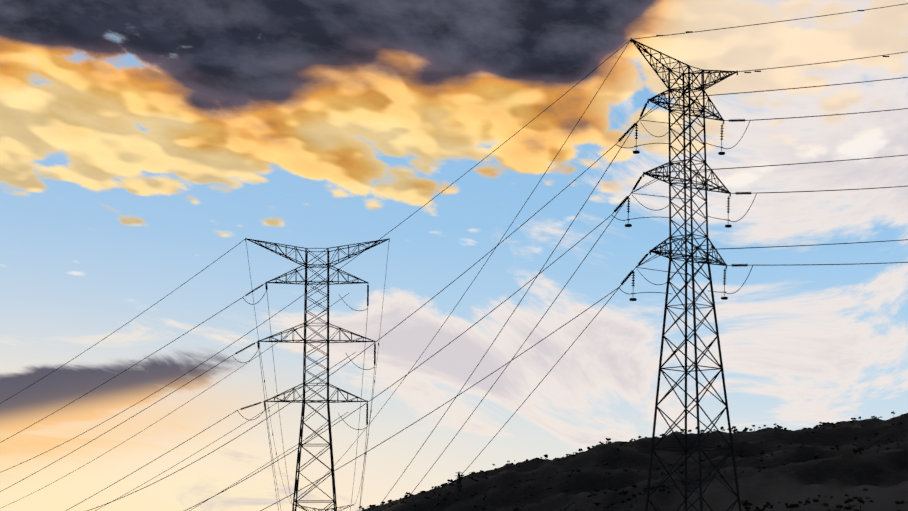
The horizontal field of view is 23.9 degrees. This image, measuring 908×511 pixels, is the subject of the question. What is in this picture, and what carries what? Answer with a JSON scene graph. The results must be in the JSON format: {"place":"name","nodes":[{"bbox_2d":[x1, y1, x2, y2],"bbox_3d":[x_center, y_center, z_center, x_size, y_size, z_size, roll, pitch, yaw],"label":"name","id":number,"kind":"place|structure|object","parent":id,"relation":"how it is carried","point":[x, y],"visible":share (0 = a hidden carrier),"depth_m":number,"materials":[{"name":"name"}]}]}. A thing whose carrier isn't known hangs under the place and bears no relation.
{"place":"outdoors","nodes":[
{"label":"outdoors","id":0,"kind":"place"},
{"bbox_2d":[0,0,907,510],"label":"sky","id":1,"kind":"structure","parent":0,"point":[142,141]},
{"bbox_2d":[358,411,907,510],"bbox_3d":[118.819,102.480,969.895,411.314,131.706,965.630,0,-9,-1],"label":"ridge tree","id":2,"kind":"object","parent":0,"point":[746,502],"depth_m":1004.34,"materials":[{"name":"black plant"}]},
{"bbox_2d":[361,413,907,510],"bbox_3d":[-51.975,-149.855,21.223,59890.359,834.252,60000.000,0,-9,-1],"label":"hill terrain","id":3,"kind":"structure","parent":0,"point":[881,475],"depth_m":1024.83,"materials":[{"name":"black soil"}]},
{"bbox_2d":[245,238,389,510],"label":"pylon","id":4,"kind":"object","parent":3,"relation":"on","point":[305,342],"visible":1,"depth_m":264.06,"materials":[{"name":"metal"}]},
{"bbox_2d":[232,10,888,454],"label":"line fittings","id":5,"kind":"object","parent":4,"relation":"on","point":[628,224],"visible":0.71,"depth_m":206.65,"materials":[{"name":"grey metal"}]},
{"bbox_2d":[294,504,353,510],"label":"pylon","id":6,"kind":"object","parent":3,"relation":"on","point":[324,509],"visible":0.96,"depth_m":628.24,"materials":[{"name":"metal"}]},
{"bbox_2d":[0,3,907,510],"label":"conductors","id":7,"kind":"object","parent":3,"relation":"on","point":[464,293],"visible":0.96,"depth_m":268.37,"materials":[{"name":"grey metal"}]},
{"bbox_2d":[455,471,462,491],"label":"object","id":8,"kind":"structure","parent":3,"relation":"on","point":[459,481],"depth_m":1118.63,"materials":[{"name":"metal"}]},
{"bbox_2d":[630,38,741,510],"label":"pylon","id":9,"kind":"object","parent":3,"relation":"on","point":[691,256],"visible":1,"depth_m":208.12,"materials":[{"name":"metal"}]},
{"bbox_2d":[235,101,751,424],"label":"insulator strings","id":10,"kind":"object","parent":9,"relation":"attached to","point":[628,203],"visible":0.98,"depth_m":213.07,"materials":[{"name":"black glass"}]}
]}

